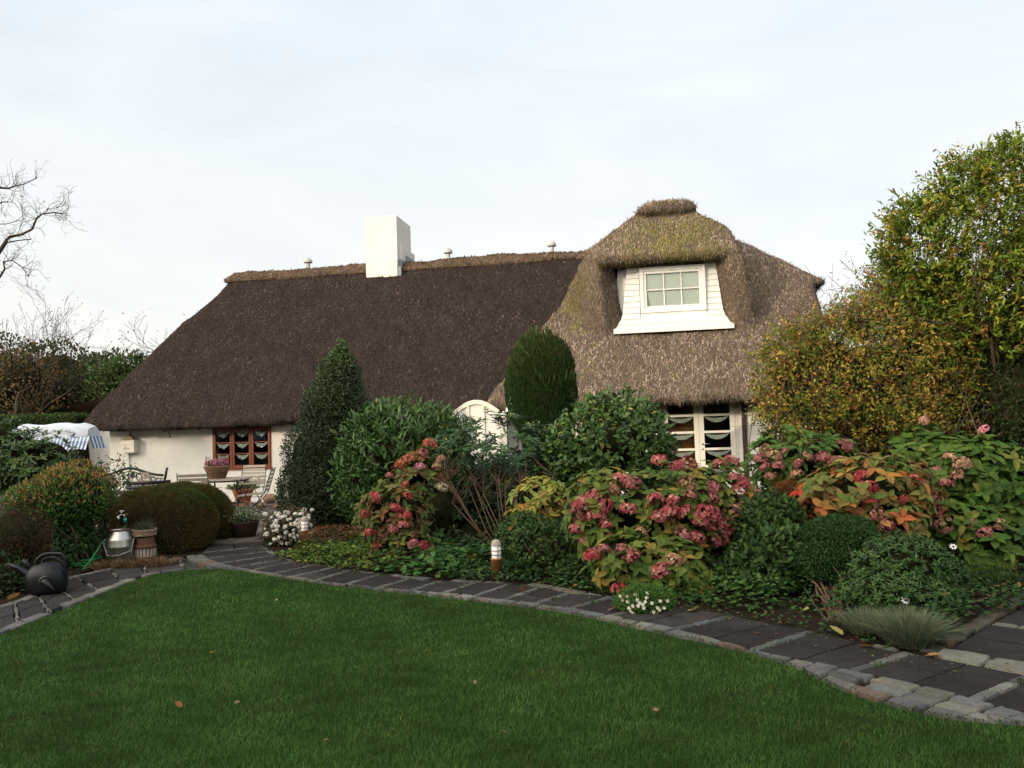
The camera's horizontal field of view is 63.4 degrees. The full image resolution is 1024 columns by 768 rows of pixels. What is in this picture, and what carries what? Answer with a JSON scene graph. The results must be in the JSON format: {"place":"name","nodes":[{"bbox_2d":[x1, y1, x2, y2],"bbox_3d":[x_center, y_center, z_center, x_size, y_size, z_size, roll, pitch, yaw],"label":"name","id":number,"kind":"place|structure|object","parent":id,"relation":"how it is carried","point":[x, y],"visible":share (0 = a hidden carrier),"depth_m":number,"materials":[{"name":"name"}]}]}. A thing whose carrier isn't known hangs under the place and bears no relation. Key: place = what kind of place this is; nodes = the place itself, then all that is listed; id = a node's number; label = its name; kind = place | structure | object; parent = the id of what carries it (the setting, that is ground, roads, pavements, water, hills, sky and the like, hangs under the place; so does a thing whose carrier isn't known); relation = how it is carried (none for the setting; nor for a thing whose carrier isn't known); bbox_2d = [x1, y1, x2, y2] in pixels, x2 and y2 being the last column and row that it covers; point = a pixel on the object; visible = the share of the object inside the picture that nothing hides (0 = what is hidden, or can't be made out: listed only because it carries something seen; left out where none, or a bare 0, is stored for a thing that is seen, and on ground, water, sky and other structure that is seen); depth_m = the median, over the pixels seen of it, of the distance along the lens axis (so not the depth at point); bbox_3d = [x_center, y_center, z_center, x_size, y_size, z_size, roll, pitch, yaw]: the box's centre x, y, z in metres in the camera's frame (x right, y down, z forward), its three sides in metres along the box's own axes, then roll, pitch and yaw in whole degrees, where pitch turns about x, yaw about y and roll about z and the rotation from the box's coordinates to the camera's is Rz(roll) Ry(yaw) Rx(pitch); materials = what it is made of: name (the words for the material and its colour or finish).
{"place":"outdoors","nodes":[
{"label":"outdoors","id":0,"kind":"place"},
{"bbox_2d":[0,531,204,604],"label":"soil","id":1,"kind":"structure","parent":0,"point":[5,600],"depth_m":10.13,"materials":[{"name":"brown soil"}]},
{"bbox_2d":[0,544,33,595],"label":"leafy plant","id":2,"kind":"object","parent":1,"relation":"on","point":[11,580],"visible":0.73,"depth_m":8.63,"materials":[{"name":"green plant"}]},
{"bbox_2d":[0,500,58,584],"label":"barberry","id":3,"kind":"object","parent":1,"relation":"on","point":[25,534],"visible":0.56,"depth_m":8.98,"materials":[{"name":"brown plant"}]},
{"bbox_2d":[0,416,90,497],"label":"rhododendron","id":4,"kind":"object","parent":1,"relation":"on","point":[25,456],"visible":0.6,"depth_m":11.06,"materials":[{"name":"green plant"}]},
{"bbox_2d":[0,456,118,567],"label":"pieris","id":5,"kind":"object","parent":1,"relation":"on","point":[71,496],"visible":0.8,"depth_m":10.22,"materials":[{"name":"green plant"}]},
{"bbox_2d":[41,513,108,564],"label":"evergreen shrub","id":6,"kind":"object","parent":1,"relation":"on","point":[64,545],"visible":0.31,"depth_m":10.34,"materials":[{"name":"green plant"}]},
{"bbox_2d":[80,557,126,570],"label":"dry grass","id":7,"kind":"structure","parent":1,"relation":"on","point":[99,566],"depth_m":10.05,"materials":[{"name":"brown plant"}]},
{"bbox_2d":[93,452,139,558],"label":"tall rose","id":8,"kind":"object","parent":1,"relation":"on","point":[113,509],"visible":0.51,"depth_m":10.76,"materials":[{"name":"green plant"}]},
{"bbox_2d":[103,528,134,563],"bbox_3d":[-5.016,2.066,10.589,0.374,0.420,0.371,-2,-3,0],"label":"metal bucket","id":9,"kind":"object","parent":1,"relation":"on","point":[120,542],"visible":0.88,"depth_m":10.48,"materials":[{"name":"silver metal"}]},
{"bbox_2d":[116,510,126,527],"bbox_3d":[-5.234,2.014,11.142,0.159,0.634,0.131,-2,-3,0],"label":"water tap","id":10,"kind":"object","parent":1,"relation":"on","point":[118,520],"visible":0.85,"depth_m":11.11,"materials":[{"name":"metal"}]},
{"bbox_2d":[67,522,126,569],"bbox_3d":[-5.567,2.063,10.547,0.832,0.465,1.147,-2,-3,0],"label":"garden hose","id":11,"kind":"object","parent":10,"relation":"hanging from","point":[92,557],"visible":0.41,"depth_m":10.36,"materials":[{"name":"green rubber"}]},
{"bbox_2d":[68,535,188,571],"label":"weeds","id":12,"kind":"object","parent":1,"relation":"on","point":[115,556],"visible":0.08,"depth_m":10.54,"materials":[{"name":"brown plant"}]},
{"bbox_2d":[134,535,156,560],"bbox_3d":[-4.748,2.120,10.736,0.276,0.310,0.276,-2,-3,0],"label":"terracotta pot","id":13,"kind":"object","parent":1,"relation":"on","point":[144,547],"visible":0.88,"depth_m":10.64,"materials":[{"name":"ceramic"}]},
{"bbox_2d":[130,517,159,536],"bbox_3d":[-4.778,1.853,10.761,0.365,0.232,0.347,0,-3,-30],"label":"wicker planter","id":14,"kind":"object","parent":13,"relation":"on","point":[143,529],"visible":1,"depth_m":10.68,"materials":[{"name":"brown wicker"}]},
{"bbox_2d":[97,482,220,554],"bbox_3d":[-5.040,1.888,11.842,1.659,0.955,1.583,-2,-3,0],"label":"heather mound","id":15,"kind":"object","parent":1,"relation":"on","point":[181,514],"visible":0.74,"depth_m":11.40,"materials":[{"name":"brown plant"}]},
{"bbox_2d":[176,481,236,539],"bbox_3d":[-4.954,1.958,12.918,1.437,0.916,1.146,-4,-3,33],"label":"heather mound","id":16,"kind":"object","parent":1,"relation":"on","point":[219,498],"visible":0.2,"depth_m":12.68,"materials":[{"name":"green plant"}]},
{"bbox_2d":[93,497,563,544],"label":"patio","id":17,"kind":"structure","parent":0,"point":[233,540],"depth_m":12.88,"materials":[{"name":"stone"}]},
{"bbox_2d":[9,423,105,501],"bbox_3d":[-8.845,1.732,16.224,1.683,1.949,1.050,-2,-3,0],"label":"swing seat","id":18,"kind":"object","parent":17,"relation":"on","point":[84,432],"visible":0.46,"depth_m":15.91,"materials":[{"name":"white fabric"}]},
{"bbox_2d":[104,467,167,494],"bbox_3d":[-8.041,2.227,17.272,1.617,0.972,0.571,-2,-3,9],"label":"iron bench","id":19,"kind":"object","parent":17,"relation":"on","point":[120,492],"visible":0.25,"depth_m":17.50,"materials":[{"name":"black metal"}]},
{"bbox_2d":[139,471,152,485],"bbox_3d":[-6.784,2.146,16.095,0.699,0.939,0.543,1,-4,-42],"label":"folding chair","id":20,"kind":"object","parent":17,"relation":"on","point":[145,477],"visible":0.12,"depth_m":15.92,"materials":[{"name":"grey wood"}]},
{"bbox_2d":[125,480,170,492],"bbox_3d":[-6.784,2.193,15.501,0.859,0.779,0.669,-2,-3,0],"label":"table","id":21,"kind":"object","parent":17,"relation":"on","point":[145,483],"visible":0.24,"depth_m":15.23,"materials":[{"name":"grey wood"}]},
{"bbox_2d":[176,472,208,483],"bbox_3d":[-5.633,2.047,14.883,0.543,0.939,0.699,-2,-3,-4],"label":"folding chair","id":22,"kind":"object","parent":17,"relation":"on","point":[194,475],"visible":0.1,"depth_m":14.59,"materials":[{"name":"grey wood"}]},
{"bbox_2d":[202,476,251,508],"bbox_3d":[-5.461,2.179,15.819,0.940,0.766,0.798,-2,-3,0],"label":"patio table","id":23,"kind":"object","parent":17,"relation":"on","point":[237,480],"visible":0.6,"depth_m":15.63,"materials":[{"name":"grey wood"}]},
{"bbox_2d":[203,455,229,478],"bbox_3d":[-5.606,1.578,15.750,0.496,0.448,0.496,-2,-3,0],"label":"flower basket","id":24,"kind":"object","parent":23,"relation":"on","point":[220,469],"visible":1,"depth_m":15.60,"materials":[{"name":"wicker"}]},
{"bbox_2d":[220,480,265,507],"bbox_3d":[-5.456,2.272,16.925,0.802,0.668,0.728,-2,-3,11],"label":"terracotta pot","id":25,"kind":"object","parent":17,"relation":"on","point":[243,491],"visible":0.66,"depth_m":16.80,"materials":[{"name":"ceramic"}]},
{"bbox_2d":[225,502,269,537],"bbox_3d":[-4.084,2.082,12.838,0.877,0.550,0.950,-2,-3,0],"label":"basket planter","id":26,"kind":"object","parent":17,"relation":"on","point":[245,526],"visible":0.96,"depth_m":12.67,"materials":[{"name":"wicker"}]},
{"bbox_2d":[234,501,255,515],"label":"potted plant","id":27,"kind":"object","parent":26,"relation":"in","point":[238,507],"visible":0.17,"depth_m":14.07,"materials":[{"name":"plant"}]},
{"bbox_2d":[233,463,266,509],"bbox_3d":[-5.576,2.179,17.566,0.615,0.939,0.699,-2,-3,4],"label":"folding chair","id":28,"kind":"object","parent":17,"relation":"on","point":[254,469],"visible":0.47,"depth_m":17.85,"materials":[{"name":"grey wood"}]},
{"bbox_2d":[237,467,275,515],"bbox_3d":[-4.838,2.058,15.631,0.699,0.939,0.615,-1,-3,-8],"label":"folding chair","id":29,"kind":"object","parent":17,"relation":"on","point":[268,481],"visible":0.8,"depth_m":15.58,"materials":[{"name":"grey wood"}]},
{"bbox_2d":[258,503,267,506],"bbox_3d":[-5.377,2.611,17.842,0.233,0.101,0.187,-2,-3,0],"label":"field stone","id":30,"kind":"object","parent":17,"relation":"on","point":[261,505],"visible":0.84,"depth_m":17.77,"materials":[{"name":"beige stone"}]},
{"bbox_2d":[263,494,275,502],"bbox_3d":[-5.483,2.602,18.792,0.318,0.230,0.245,-2,-3,0],"label":"field stone","id":31,"kind":"object","parent":17,"relation":"on","point":[269,498],"visible":0.9,"depth_m":18.70,"materials":[{"name":"beige stone"}]},
{"bbox_2d":[0,443,886,618],"bbox_3d":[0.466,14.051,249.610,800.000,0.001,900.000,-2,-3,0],"label":"ground","id":32,"kind":"structure","parent":0,"point":[188,566],"depth_m":10.44,"materials":[{"name":"brown soil"}]},
{"bbox_2d":[0,331,63,414],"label":"dark evergreen","id":33,"kind":"object","parent":32,"relation":"on","point":[13,344],"visible":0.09,"depth_m":35.67,"materials":[{"name":"green plant"}]},
{"bbox_2d":[0,342,78,414],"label":"autumn bush","id":34,"kind":"object","parent":32,"relation":"on","point":[7,399],"visible":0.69,"depth_m":32.82,"materials":[{"name":"brown plant"}]},
{"bbox_2d":[0,159,86,299],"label":"overhanging tree","id":35,"kind":"object","parent":32,"relation":"on","point":[5,242],"visible":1,"depth_m":25.44,"materials":[{"name":"brown plant"}]},
{"bbox_2d":[0,411,87,493],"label":"clipped hedge","id":36,"kind":"object","parent":32,"relation":"on","point":[53,418],"visible":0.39,"depth_m":26.00,"materials":[{"name":"green plant"}]},
{"bbox_2d":[0,292,102,414],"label":"bare tree","id":37,"kind":"object","parent":32,"relation":"on","point":[11,362],"visible":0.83,"depth_m":32.68,"materials":[{"name":"brown plant"}]},
{"bbox_2d":[0,250,114,414],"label":"bare tree","id":38,"kind":"object","parent":32,"relation":"on","point":[54,341],"visible":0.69,"depth_m":34.54,"materials":[{"name":"brown plant"}]},
{"bbox_2d":[19,335,97,386],"bbox_3d":[-20.985,1.014,37.822,6.719,6.651,4.282,-2,-3,0],"label":"dark evergreen","id":39,"kind":"object","parent":32,"relation":"on","point":[73,360],"visible":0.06,"depth_m":37.64,"materials":[{"name":"green plant"}]},
{"bbox_2d":[0,299,132,414],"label":"bare tree","id":40,"kind":"object","parent":32,"relation":"on","point":[18,396],"visible":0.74,"depth_m":31.98,"materials":[{"name":"brown plant"}]},
{"bbox_2d":[59,399,109,476],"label":"neighbour cottage","id":41,"kind":"structure","parent":32,"relation":"on","point":[87,407],"depth_m":26.95,"materials":[{"name":"white paint"}]},
{"bbox_2d":[40,352,130,413],"bbox_3d":[-17.652,1.327,34.651,4.570,5.465,3.394,-2,-3,0],"label":"dark evergreen","id":42,"kind":"object","parent":32,"relation":"on","point":[81,398],"visible":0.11,"depth_m":34.21,"materials":[{"name":"green plant"}]},
{"bbox_2d":[46,309,132,364],"bbox_3d":[-21.174,0.377,39.879,3.874,7.843,5.062,-2,-3,0],"label":"bare tree","id":43,"kind":"object","parent":32,"relation":"on","point":[66,334],"visible":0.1,"depth_m":39.12,"materials":[{"name":"brown plant"}]},
{"bbox_2d":[80,348,150,399],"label":"green tree","id":44,"kind":"object","parent":32,"relation":"on","point":[106,381],"visible":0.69,"depth_m":30.88,"materials":[{"name":"green plant"}]},
{"bbox_2d":[87,346,147,383],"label":"dark evergreen","id":45,"kind":"object","parent":32,"relation":"on","point":[114,351],"visible":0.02,"depth_m":39.66,"materials":[{"name":"green plant"}]},
{"bbox_2d":[119,310,197,359],"bbox_3d":[-10.899,0.274,30.064,6.005,6.409,3.139,0,-4,-38],"label":"bare tree","id":46,"kind":"object","parent":32,"relation":"on","point":[139,337],"visible":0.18,"depth_m":29.13,"materials":[{"name":"brown plant"}]},
{"bbox_2d":[82,197,828,501],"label":"thatched cottage","id":47,"kind":"structure","parent":32,"relation":"on","point":[662,301],"depth_m":19.53,"materials":[{"name":"plant"}]},
{"bbox_2d":[120,433,138,453],"bbox_3d":[-9.055,1.395,19.614,0.396,0.490,0.230,-2,-3,9],"label":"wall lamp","id":48,"kind":"object","parent":47,"relation":"attached to","point":[129,443],"visible":0.98,"depth_m":19.54,"materials":[{"name":"beige paint"}]},
{"bbox_2d":[212,426,272,469],"bbox_3d":[-6.272,1.505,19.300,1.520,0.990,0.132,-2,-3,9],"label":"window","id":49,"kind":"structure","parent":47,"relation":"in","point":[233,466],"depth_m":19.24,"materials":[{"name":"red wood"}]},
{"bbox_2d":[639,264,706,319],"bbox_3d":[3.667,-2.084,18.928,1.470,1.200,0.200,-2,-3,9],"label":"dormer window","id":50,"kind":"structure","parent":47,"relation":"in","point":[679,291],"depth_m":18.90,"materials":[{"name":"white paint"}]},
{"bbox_2d":[663,403,700,472],"bbox_3d":[3.608,1.271,17.623,0.737,2.037,0.060,-2,-3,9],"label":"door","id":51,"kind":"structure","parent":47,"relation":"in","point":[695,408],"depth_m":17.59,"materials":[{"name":"beige paint"}]},
{"bbox_2d":[698,402,737,490],"bbox_3d":[4.337,1.239,17.484,0.737,2.037,0.095,-2,-3,9],"label":"door","id":52,"kind":"structure","parent":47,"relation":"in","point":[731,407],"depth_m":17.50,"materials":[{"name":"beige paint"}]},
{"bbox_2d":[810,236,989,348],"bbox_3d":[8.523,-0.445,15.541,5.719,5.098,3.815,-1,-3,-19],"label":"bare tree","id":53,"kind":"object","parent":32,"relation":"on","point":[855,285],"visible":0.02,"depth_m":15.66,"materials":[{"name":"brown plant"}]},
{"bbox_2d":[861,192,1018,355],"bbox_3d":[8.673,-0.916,15.920,3.498,6.087,6.978,-4,-3,35],"label":"bare tree","id":54,"kind":"object","parent":32,"relation":"on","point":[955,254],"visible":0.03,"depth_m":15.17,"materials":[{"name":"brown plant"}]},
{"bbox_2d":[0,568,1023,767],"bbox_3d":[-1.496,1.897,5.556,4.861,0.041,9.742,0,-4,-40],"label":"grass","id":55,"kind":"structure","parent":0,"point":[736,655],"depth_m":4.98,"materials":[{"name":"green plant"}]},
{"bbox_2d":[175,701,182,706],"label":"fallen leaf","id":56,"kind":"object","parent":55,"relation":"on","point":[178,703],"visible":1,"depth_m":4.77,"materials":[{"name":"orange plant"}]},
{"bbox_2d":[0,538,1023,725],"bbox_3d":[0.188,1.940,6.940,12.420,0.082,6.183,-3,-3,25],"label":"garden path","id":57,"kind":"structure","parent":0,"point":[963,691],"depth_m":5.97,"materials":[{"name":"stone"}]},
{"bbox_2d":[7,593,18,599],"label":"fallen leaf","id":58,"kind":"object","parent":57,"relation":"on","point":[12,595],"visible":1,"depth_m":8.11,"materials":[{"name":"brown plant"}]},
{"bbox_2d":[7,552,68,594],"bbox_3d":[-4.856,1.953,8.596,0.663,0.418,0.348,-3,-3,22],"label":"watering can","id":59,"kind":"object","parent":57,"relation":"on","point":[42,577],"visible":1,"depth_m":8.50,"materials":[{"name":"black plastic"}]},
{"bbox_2d":[112,556,157,568],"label":"dry grass","id":60,"kind":"structure","parent":57,"relation":"on","point":[132,564],"depth_m":10.12,"materials":[{"name":"brown plant"}]},
{"bbox_2d":[138,555,183,567],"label":"dry grass","id":61,"kind":"structure","parent":57,"relation":"on","point":[159,562],"depth_m":10.18,"materials":[{"name":"brown plant"}]},
{"bbox_2d":[242,517,1008,671],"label":"leaf litter","id":62,"kind":"object","parent":57,"relation":"on","point":[624,611],"visible":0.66,"depth_m":6.78,"materials":[{"name":"brown plant"}]},
{"bbox_2d":[279,569,1023,724],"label":"joint moss","id":63,"kind":"object","parent":57,"relation":"on","point":[732,617],"visible":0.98,"depth_m":6.00,"materials":[{"name":"green plant"}]},
{"bbox_2d":[0,0,1023,369],"label":"sky","id":64,"kind":"structure","parent":0,"point":[198,143],"materials":[{"name":"white"}]},
{"bbox_2d":[265,494,1023,657],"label":"soil","id":65,"kind":"structure","parent":0,"point":[812,624],"depth_m":7.03,"materials":[{"name":"brown soil"}]},
{"bbox_2d":[261,505,318,546],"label":"flowers","id":66,"kind":"object","parent":65,"relation":"on","point":[285,531],"visible":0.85,"depth_m":11.60,"materials":[{"name":"white plant"}]},
{"bbox_2d":[300,516,308,546],"bbox_3d":[-2.842,2.027,11.368,0.128,0.432,0.127,-2,-3,0],"label":"lamp bollard","id":67,"kind":"object","parent":65,"relation":"on","point":[304,520],"visible":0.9,"depth_m":11.33,"materials":[{"name":"white glass"}]},
{"bbox_2d":[274,337,368,532],"bbox_3d":[-2.832,0.804,12.674,1.647,3.075,1.247,-2,-3,0],"label":"holly shrub","id":68,"kind":"object","parent":65,"relation":"on","point":[337,390],"visible":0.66,"depth_m":12.35,"materials":[{"name":"green plant"}]},
{"bbox_2d":[301,524,361,549],"bbox_3d":[-2.434,2.085,11.309,0.842,0.355,0.720,-2,-3,0],"label":"rust sedum","id":69,"kind":"object","parent":65,"relation":"on","point":[333,533],"visible":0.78,"depth_m":11.19,"materials":[{"name":"brown plant"}]},
{"bbox_2d":[351,437,448,566],"bbox_3d":[-1.371,1.444,9.887,1.234,1.584,0.880,-2,-3,0],"label":"hydrangea","id":70,"kind":"object","parent":65,"relation":"on","point":[389,522],"visible":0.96,"depth_m":9.79,"materials":[{"name":"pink plant"}]},
{"bbox_2d":[325,389,482,530],"bbox_3d":[-1.542,1.164,11.843,2.315,2.189,1.702,-2,-3,0],"label":"laurel bush","id":71,"kind":"object","parent":65,"relation":"on","point":[380,439],"visible":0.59,"depth_m":11.50,"materials":[{"name":"green plant"}]},
{"bbox_2d":[453,400,525,465],"bbox_3d":[-0.153,1.260,14.127,1.578,2.099,0.727,0,-4,-36],"label":"garden screen","id":72,"kind":"object","parent":65,"relation":"on","point":[471,408],"visible":0.27,"depth_m":13.88,"materials":[{"name":"white paint"}]},
{"bbox_2d":[411,438,570,546],"bbox_3d":[-0.286,1.471,11.854,2.406,1.659,2.372,-2,-3,0],"label":"shrub","id":73,"kind":"object","parent":65,"relation":"on","point":[448,517],"visible":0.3,"depth_m":11.00,"materials":[{"name":"green plant"}]},
{"bbox_2d":[490,539,502,578],"bbox_3d":[-0.161,1.816,8.625,0.128,0.402,0.127,-2,-3,0],"label":"lamp bollard","id":74,"kind":"object","parent":65,"relation":"on","point":[496,556],"visible":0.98,"depth_m":8.58,"materials":[{"name":"white glass"}]},
{"bbox_2d":[426,408,568,543],"bbox_3d":[-0.161,1.244,11.130,2.027,1.853,1.857,-2,-3,0],"label":"rhododendron","id":75,"kind":"object","parent":65,"relation":"on","point":[464,463],"visible":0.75,"depth_m":10.61,"materials":[{"name":"green plant"}]},
{"bbox_2d":[504,476,569,570],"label":"hydrangea","id":76,"kind":"object","parent":65,"relation":"on","point":[535,499],"visible":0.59,"depth_m":9.41,"materials":[{"name":"yellow plant"}]},
{"bbox_2d":[503,324,578,461],"bbox_3d":[0.487,0.629,13.389,1.222,3.256,1.284,-2,-3,0],"label":"columnar yew","id":77,"kind":"object","parent":65,"relation":"on","point":[540,380],"visible":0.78,"depth_m":13.00,"materials":[{"name":"green plant"}]},
{"bbox_2d":[494,508,601,582],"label":"green perennial","id":78,"kind":"object","parent":65,"relation":"on","point":[527,539],"visible":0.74,"depth_m":8.67,"materials":[{"name":"green plant"}]},
{"bbox_2d":[521,382,684,507],"bbox_3d":[1.194,1.043,10.749,2.013,2.129,1.577,-3,-3,29],"label":"camellia","id":79,"kind":"object","parent":65,"relation":"on","point":[616,432],"visible":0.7,"depth_m":10.40,"materials":[{"name":"green plant"}]},
{"bbox_2d":[607,582,677,613],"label":"daisy clump","id":80,"kind":"object","parent":65,"relation":"on","point":[644,602],"visible":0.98,"depth_m":6.86,"materials":[{"name":"green plant"}]},
{"bbox_2d":[275,524,1023,649],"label":"ground cover","id":81,"kind":"object","parent":65,"relation":"on","point":[468,555],"visible":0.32,"depth_m":8.47,"materials":[{"name":"green plant"}]},
{"bbox_2d":[560,454,766,597],"bbox_3d":[1.542,1.361,8.319,2.130,1.323,1.602,1,-4,-42],"label":"hydrangea","id":82,"kind":"object","parent":65,"relation":"on","point":[645,535],"visible":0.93,"depth_m":7.87,"materials":[{"name":"pink plant"}]},
{"bbox_2d":[718,487,813,596],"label":"shrub","id":83,"kind":"object","parent":65,"relation":"on","point":[767,544],"visible":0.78,"depth_m":7.49,"materials":[{"name":"green plant"}]},
{"bbox_2d":[770,478,805,521],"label":"dead bush","id":84,"kind":"object","parent":65,"relation":"on","point":[782,487],"visible":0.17,"depth_m":8.40,"materials":[{"name":"brown plant"}]},
{"bbox_2d":[739,424,864,521],"bbox_3d":[3.101,1.180,8.811,1.378,1.524,0.965,-2,-3,0],"label":"hydrangea","id":85,"kind":"object","parent":65,"relation":"on","point":[773,460],"visible":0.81,"depth_m":8.64,"materials":[{"name":"pink plant"}]},
{"bbox_2d":[803,547,852,621],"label":"woody stems","id":86,"kind":"object","parent":65,"relation":"on","point":[829,608],"visible":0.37,"depth_m":6.82,"materials":[{"name":"brown plant"}]},
{"bbox_2d":[788,513,878,598],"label":"box shrub","id":87,"kind":"object","parent":65,"relation":"on","point":[827,543],"visible":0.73,"depth_m":7.19,"materials":[{"name":"green plant"}]},
{"bbox_2d":[830,625,842,634],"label":"fallen leaf","id":88,"kind":"object","parent":65,"relation":"on","point":[838,630],"visible":1,"depth_m":5.97,"materials":[{"name":"yellow plant"}]},
{"bbox_2d":[827,603,893,635],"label":"fescue tuft","id":89,"kind":"object","parent":65,"relation":"on","point":[852,628],"visible":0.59,"depth_m":5.95,"materials":[{"name":"green plant"}]},
{"bbox_2d":[789,452,949,543],"bbox_3d":[3.420,1.276,7.984,1.481,1.236,1.275,0,-4,-37],"label":"hydrangea","id":90,"kind":"object","parent":65,"relation":"on","point":[885,501],"visible":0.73,"depth_m":7.67,"materials":[{"name":"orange plant"}]},
{"bbox_2d":[726,246,1023,547],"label":"rambling rose","id":91,"kind":"object","parent":65,"relation":"on","point":[861,388],"visible":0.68,"depth_m":9.76,"materials":[{"name":"yellow plant"}]},
{"bbox_2d":[832,528,971,615],"bbox_3d":[3.171,1.537,6.822,0.935,0.660,1.151,-5,-4,43],"label":"evergreen mound","id":92,"kind":"object","parent":65,"relation":"on","point":[887,567],"visible":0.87,"depth_m":6.66,"materials":[{"name":"green plant"}]},
{"bbox_2d":[846,602,972,649],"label":"fescue tuft","id":93,"kind":"object","parent":65,"relation":"on","point":[910,629],"visible":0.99,"depth_m":5.58,"materials":[{"name":"green plant"}]},
{"bbox_2d":[879,345,961,494],"bbox_3d":[6.914,0.583,13.434,3.071,3.023,2.040,-2,-3,0],"label":"dark evergreen","id":94,"kind":"object","parent":65,"relation":"on","point":[902,406],"depth_m":12.98,"materials":[{"name":"green plant"}]},
{"bbox_2d":[863,121,1023,475],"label":"privet tree","id":95,"kind":"object","parent":65,"relation":"on","point":[984,169],"visible":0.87,"depth_m":9.63,"materials":[{"name":"green plant"}]},
{"bbox_2d":[877,415,1023,572],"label":"hydrangea","id":96,"kind":"object","parent":65,"relation":"on","point":[980,515],"visible":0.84,"depth_m":8.15,"materials":[{"name":"green plant"}]},
{"bbox_2d":[882,566,1023,615],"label":"ivy","id":97,"kind":"object","parent":65,"relation":"on","point":[1014,578],"visible":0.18,"depth_m":7.20,"materials":[{"name":"green plant"}]},
{"bbox_2d":[949,544,956,554],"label":"white daisy","id":98,"kind":"object","parent":65,"relation":"on","point":[953,546],"visible":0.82,"depth_m":7.13,"materials":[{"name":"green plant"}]},
{"bbox_2d":[937,284,1023,503],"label":"dark evergreen","id":99,"kind":"object","parent":65,"relation":"on","point":[1008,400],"visible":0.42,"depth_m":9.69,"materials":[{"name":"green plant"}]},
{"bbox_2d":[956,558,1020,593],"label":"fern","id":100,"kind":"object","parent":65,"relation":"on","point":[989,567],"visible":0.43,"depth_m":7.15,"materials":[{"name":"green plant"}]},
{"bbox_2d":[972,275,1023,477],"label":"dark evergreen","id":101,"kind":"object","parent":65,"relation":"on","point":[1001,339],"depth_m":12.62,"materials":[{"name":"green plant"}]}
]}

